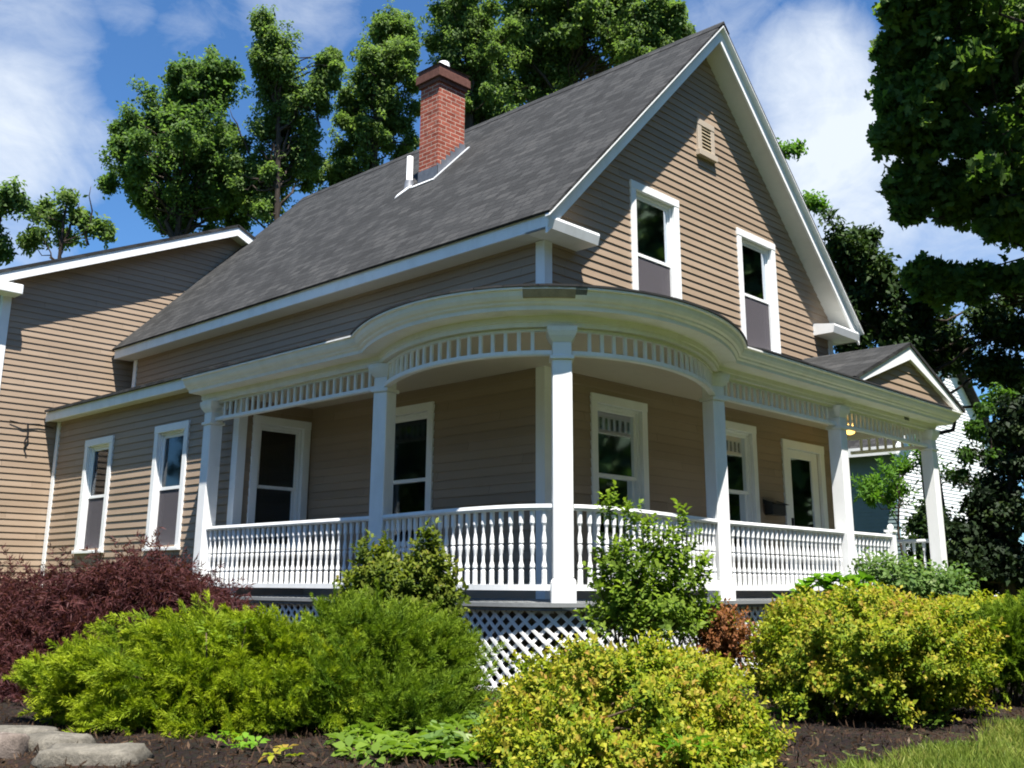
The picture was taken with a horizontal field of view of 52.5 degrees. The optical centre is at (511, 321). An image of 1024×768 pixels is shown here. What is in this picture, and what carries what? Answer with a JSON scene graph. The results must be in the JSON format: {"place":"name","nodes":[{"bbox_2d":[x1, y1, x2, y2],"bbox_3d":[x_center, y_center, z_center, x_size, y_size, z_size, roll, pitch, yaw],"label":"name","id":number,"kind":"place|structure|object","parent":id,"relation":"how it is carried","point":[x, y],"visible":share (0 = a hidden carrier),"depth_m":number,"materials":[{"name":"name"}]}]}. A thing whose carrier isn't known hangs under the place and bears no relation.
{"place":"outdoors","nodes":[
{"label":"outdoors","id":0,"kind":"place"},
{"bbox_2d":[0,0,1023,544],"label":"sky","id":1,"kind":"structure","parent":0,"point":[65,65],"materials":[{"name":"blue"}]},
{"bbox_2d":[0,659,1023,767],"bbox_3d":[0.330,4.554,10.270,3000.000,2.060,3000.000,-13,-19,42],"label":"ground","id":2,"kind":"structure","parent":0,"point":[513,672],"depth_m":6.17,"materials":[{"name":"brown soil"}]},
{"bbox_2d":[0,732,29,758],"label":"rock","id":3,"kind":"object","parent":2,"relation":"on","point":[11,744],"visible":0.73,"depth_m":5.25,"materials":[{"name":"stone"}]},
{"bbox_2d":[0,175,32,265],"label":"tree","id":4,"kind":"object","parent":2,"relation":"on","point":[12,200],"visible":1,"depth_m":25.87,"materials":[{"name":"green plant"}]},
{"bbox_2d":[0,725,58,733],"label":"rock","id":5,"kind":"object","parent":2,"relation":"on","point":[26,729],"visible":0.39,"depth_m":5.69,"materials":[{"name":"stone"}]},
{"bbox_2d":[26,731,96,752],"bbox_3d":[-2.406,2.247,5.469,0.356,0.154,0.269,-5,-15,20],"label":"rock","id":6,"kind":"object","parent":2,"relation":"on","point":[45,740],"visible":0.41,"depth_m":5.40,"materials":[{"name":"stone"}]},
{"bbox_2d":[15,185,119,259],"bbox_3d":[-11.671,1.879,26.051,2.250,11.042,2.013,-13,-19,42],"label":"tree","id":7,"kind":"object","parent":2,"relation":"on","point":[84,221],"visible":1,"depth_m":26.99,"materials":[{"name":"green plant"}]},
{"bbox_2d":[29,742,153,767],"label":"rock","id":8,"kind":"object","parent":2,"relation":"on","point":[92,754],"visible":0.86,"depth_m":5.06,"materials":[{"name":"stone"}]},
{"bbox_2d":[0,526,264,704],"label":"japanese maple","id":9,"kind":"object","parent":2,"relation":"on","point":[36,617],"visible":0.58,"depth_m":8.85,"materials":[{"name":"purple plant"}]},
{"bbox_2d":[94,44,265,237],"bbox_3d":[-10.076,-0.109,31.146,5.373,17.437,5.370,-13,-19,42],"label":"tree","id":10,"kind":"object","parent":2,"relation":"on","point":[196,94],"visible":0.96,"depth_m":31.42,"materials":[{"name":"green plant"}]},
{"bbox_2d":[2,589,376,742],"bbox_3d":[-1.873,2.234,6.689,2.299,1.008,2.064,-13,-19,42],"label":"juniper","id":11,"kind":"object","parent":2,"relation":"on","point":[158,675],"visible":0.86,"depth_m":6.33,"materials":[{"name":"green plant"}]},
{"bbox_2d":[196,618,253,730],"bbox_3d":[-1.806,2.220,6.502,0.400,0.706,0.208,0,-14,1],"label":"weed","id":12,"kind":"object","parent":2,"relation":"on","point":[230,636],"visible":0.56,"depth_m":6.53,"materials":[{"name":"green plant"}]},
{"bbox_2d":[207,730,268,753],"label":"weed","id":13,"kind":"object","parent":2,"relation":"on","point":[253,743],"visible":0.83,"depth_m":5.61,"materials":[{"name":"green plant"}]},
{"bbox_2d":[258,744,303,762],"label":"weed","id":14,"kind":"object","parent":2,"relation":"on","point":[280,749],"visible":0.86,"depth_m":5.27,"materials":[{"name":"yellow plant"}]},
{"bbox_2d":[222,4,349,228],"bbox_3d":[-6.869,-0.571,29.761,3.112,17.710,3.658,7,-16,-26],"label":"tree","id":15,"kind":"object","parent":2,"relation":"on","point":[259,185],"visible":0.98,"depth_m":30.75,"materials":[{"name":"green plant"}]},
{"bbox_2d":[312,0,422,192],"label":"tree","id":16,"kind":"object","parent":2,"relation":"on","point":[384,67],"visible":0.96,"depth_m":32.42,"materials":[{"name":"green plant"}]},
{"bbox_2d":[245,578,506,735],"bbox_3d":[-0.826,2.236,6.935,1.776,1.032,1.863,-3,-15,11],"label":"juniper","id":17,"kind":"object","parent":2,"relation":"on","point":[416,660],"visible":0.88,"depth_m":6.69,"materials":[{"name":"green plant"}]},
{"bbox_2d":[327,517,471,628],"bbox_3d":[-0.867,2.225,7.944,1.118,1.422,1.190,-13,-19,42],"label":"shrub","id":18,"kind":"object","parent":2,"relation":"on","point":[425,575],"visible":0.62,"depth_m":7.83,"materials":[{"name":"green plant"}]},
{"bbox_2d":[323,711,493,767],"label":"groundcover plant","id":19,"kind":"object","parent":2,"relation":"on","point":[387,740],"visible":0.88,"depth_m":5.58,"materials":[{"name":"green plant"}]},
{"bbox_2d":[413,707,499,747],"bbox_3d":[-0.269,2.499,6.395,0.590,0.161,1.655,0,-14,1],"label":"groundcover plant","id":20,"kind":"object","parent":2,"relation":"on","point":[436,734],"visible":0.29,"depth_m":5.78,"materials":[{"name":"green plant"}]},
{"bbox_2d":[416,0,535,129],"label":"tree","id":21,"kind":"object","parent":2,"relation":"on","point":[466,41],"visible":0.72,"depth_m":34.38,"materials":[{"name":"green plant"}]},
{"bbox_2d":[0,21,964,690],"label":"house","id":22,"kind":"structure","parent":2,"relation":"on","point":[506,347],"depth_m":13.46,"materials":[{"name":"beige wood"}]},
{"bbox_2d":[71,435,114,553],"bbox_3d":[-6.291,2.639,15.769,0.970,1.730,0.195,-13,-19,42],"label":"window","id":23,"kind":"structure","parent":22,"relation":"in","point":[97,463],"depth_m":15.85,"materials":[{"name":"white paint"}]},
{"bbox_2d":[142,420,190,550],"bbox_3d":[-4.694,2.271,14.286,0.970,1.730,0.195,-13,-19,42],"label":"window","id":24,"kind":"structure","parent":22,"relation":"in","point":[170,448],"depth_m":14.36,"materials":[{"name":"white paint"}]},
{"bbox_2d":[244,415,311,553],"bbox_3d":[-3.078,2.144,13.577,0.195,1.745,0.930,-13,-19,42],"label":"window","id":25,"kind":"structure","parent":22,"relation":"in","point":[299,490],"depth_m":13.71,"materials":[{"name":"white paint"}]},
{"bbox_2d":[392,401,434,551],"bbox_3d":[-1.275,1.902,12.598,1.080,1.750,0.195,-13,-19,42],"label":"window","id":26,"kind":"structure","parent":22,"relation":"in","point":[414,429],"depth_m":12.60,"materials":[{"name":"white paint"}]},
{"bbox_2d":[590,392,649,551],"bbox_3d":[1.211,1.756,11.970,0.195,1.750,1.087,-13,-19,42],"label":"window","id":27,"kind":"structure","parent":22,"relation":"in","point":[619,436],"depth_m":12.08,"materials":[{"name":"white paint"}]},
{"bbox_2d":[629,179,681,298],"bbox_3d":[1.800,-0.821,13.244,0.195,1.780,1.079,-13,-19,42],"label":"window","id":28,"kind":"structure","parent":22,"relation":"in","point":[655,225],"depth_m":13.35,"materials":[{"name":"white paint"}]},
{"bbox_2d":[725,420,764,556],"bbox_3d":[2.932,2.208,13.711,0.195,1.750,1.078,-13,-19,42],"label":"window","id":29,"kind":"structure","parent":22,"relation":"in","point":[741,442],"depth_m":13.92,"materials":[{"name":"white paint"}]},
{"bbox_2d":[735,227,780,353],"bbox_3d":[3.512,-0.371,14.977,0.195,1.780,1.079,-13,-19,42],"label":"window","id":30,"kind":"structure","parent":22,"relation":"in","point":[758,293],"depth_m":15.07,"materials":[{"name":"white paint"}]},
{"bbox_2d":[780,438,831,595],"bbox_3d":[4.197,2.825,14.910,0.140,2.160,1.218,-13,-19,42],"label":"door","id":31,"kind":"structure","parent":22,"relation":"in","point":[801,474],"depth_m":15.04,"materials":[{"name":"white paint"}]},
{"bbox_2d":[491,0,645,107],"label":"tree","id":32,"kind":"object","parent":2,"relation":"on","point":[557,36],"visible":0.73,"depth_m":36.63,"materials":[{"name":"green plant"}]},
{"bbox_2d":[463,627,799,767],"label":"spirea","id":33,"kind":"object","parent":2,"relation":"on","point":[580,704],"visible":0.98,"depth_m":5.12,"materials":[{"name":"yellow plant"}]},
{"bbox_2d":[611,0,695,65],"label":"tree","id":34,"kind":"object","parent":2,"relation":"on","point":[658,24],"visible":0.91,"depth_m":34.47,"materials":[{"name":"green plant"}]},
{"bbox_2d":[573,479,734,651],"bbox_3d":[1.060,2.104,7.957,1.038,1.738,1.012,-13,-19,42],"label":"shrub","id":35,"kind":"object","parent":2,"relation":"on","point":[645,596],"visible":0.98,"depth_m":7.84,"materials":[{"name":"green plant"}]},
{"bbox_2d":[643,731,726,767],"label":"fern","id":36,"kind":"object","parent":2,"relation":"on","point":[676,743],"visible":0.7,"depth_m":4.73,"materials":[{"name":"green plant"}]},
{"bbox_2d":[685,598,762,672],"bbox_3d":[1.596,2.541,7.883,0.594,0.864,0.662,-13,-19,42],"label":"shrub","id":37,"kind":"object","parent":2,"relation":"on","point":[726,641],"visible":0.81,"depth_m":7.83,"materials":[{"name":"red plant"}]},
{"bbox_2d":[767,694,787,718],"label":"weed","id":38,"kind":"object","parent":2,"relation":"on","point":[771,709],"visible":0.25,"depth_m":7.17,"materials":[{"name":"green plant"}]},
{"bbox_2d":[776,137,833,215],"bbox_3d":[7.289,0.930,29.071,3.737,14.584,2.549,5,-15,-19],"label":"tree","id":39,"kind":"object","parent":2,"relation":"on","point":[814,204],"visible":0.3,"depth_m":29.93,"materials":[{"name":"green plant"}]},
{"bbox_2d":[773,569,881,605],"bbox_3d":[2.795,2.706,9.110,0.986,1.041,0.345,1,-14,-2],"label":"broadleaf plant","id":40,"kind":"object","parent":2,"relation":"on","point":[826,580],"visible":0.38,"depth_m":9.18,"materials":[{"name":"green plant"}]},
{"bbox_2d":[741,580,1011,728],"bbox_3d":[2.516,2.322,7.288,1.716,0.986,1.730,-13,-19,42],"label":"spirea","id":41,"kind":"object","parent":2,"relation":"on","point":[811,653],"visible":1,"depth_m":6.94,"materials":[{"name":"green plant"}]},
{"bbox_2d":[850,436,943,556],"bbox_3d":[7.005,3.899,18.842,1.668,3.755,0.948,3,-14,-9],"label":"sumac","id":42,"kind":"object","parent":2,"relation":"on","point":[872,492],"visible":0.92,"depth_m":18.99,"materials":[{"name":"green plant"}]},
{"bbox_2d":[847,546,986,601],"bbox_3d":[4.026,2.916,10.326,1.422,1.320,0.921,4,-15,-13],"label":"shrub","id":43,"kind":"object","parent":2,"relation":"on","point":[924,583],"visible":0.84,"depth_m":10.27,"materials":[{"name":"green plant"}]},
{"bbox_2d":[817,206,1023,540],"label":"tree","id":44,"kind":"object","parent":2,"relation":"on","point":[942,345],"visible":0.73,"depth_m":24.60,"materials":[{"name":"green plant"}]},
{"bbox_2d":[847,371,1005,596],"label":"neighbour house","id":45,"kind":"structure","parent":2,"relation":"on","point":[871,520],"depth_m":28.95,"materials":[{"name":"white wood"}]},
{"bbox_2d":[896,496,963,571],"bbox_3d":[7.954,4.699,19.759,1.300,2.718,1.332,-13,-19,42],"label":"shrub","id":46,"kind":"object","parent":2,"relation":"on","point":[915,525],"visible":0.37,"depth_m":19.88,"materials":[{"name":"green plant"}]},
{"bbox_2d":[914,708,952,728],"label":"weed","id":47,"kind":"object","parent":2,"relation":"on","point":[937,716],"visible":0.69,"depth_m":6.79,"materials":[{"name":"green plant"}]},
{"bbox_2d":[863,0,1023,313],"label":"maple tree","id":48,"kind":"object","parent":2,"relation":"on","point":[927,73],"visible":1,"depth_m":20.56,"materials":[{"name":"green plant"}]},
{"bbox_2d":[935,589,1021,700],"bbox_3d":[4.008,2.718,8.692,1.010,0.933,1.106,-13,-19,42],"label":"spirea","id":49,"kind":"object","parent":2,"relation":"on","point":[980,598],"visible":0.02,"depth_m":8.66,"materials":[{"name":"yellow plant"}]},
{"bbox_2d":[939,382,1019,490],"bbox_3d":[8.668,3.416,18.742,1.589,4.680,0.912,1,-14,-3],"label":"tree","id":50,"kind":"object","parent":2,"relation":"on","point":[975,430],"visible":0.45,"depth_m":18.95,"materials":[{"name":"green plant"}]},
{"bbox_2d":[939,376,1023,600],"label":"tree","id":51,"kind":"object","parent":2,"relation":"on","point":[983,541],"visible":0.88,"depth_m":17.45,"materials":[{"name":"green plant"}]},
{"bbox_2d":[959,587,1023,704],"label":"juniper","id":52,"kind":"object","parent":2,"relation":"on","point":[1011,611],"visible":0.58,"depth_m":7.83,"materials":[{"name":"green plant"}]},
{"bbox_2d":[797,713,1023,767],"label":"grass","id":53,"kind":"structure","parent":0,"point":[1006,753],"depth_m":5.48,"materials":[{"name":"green plant"}]}
]}

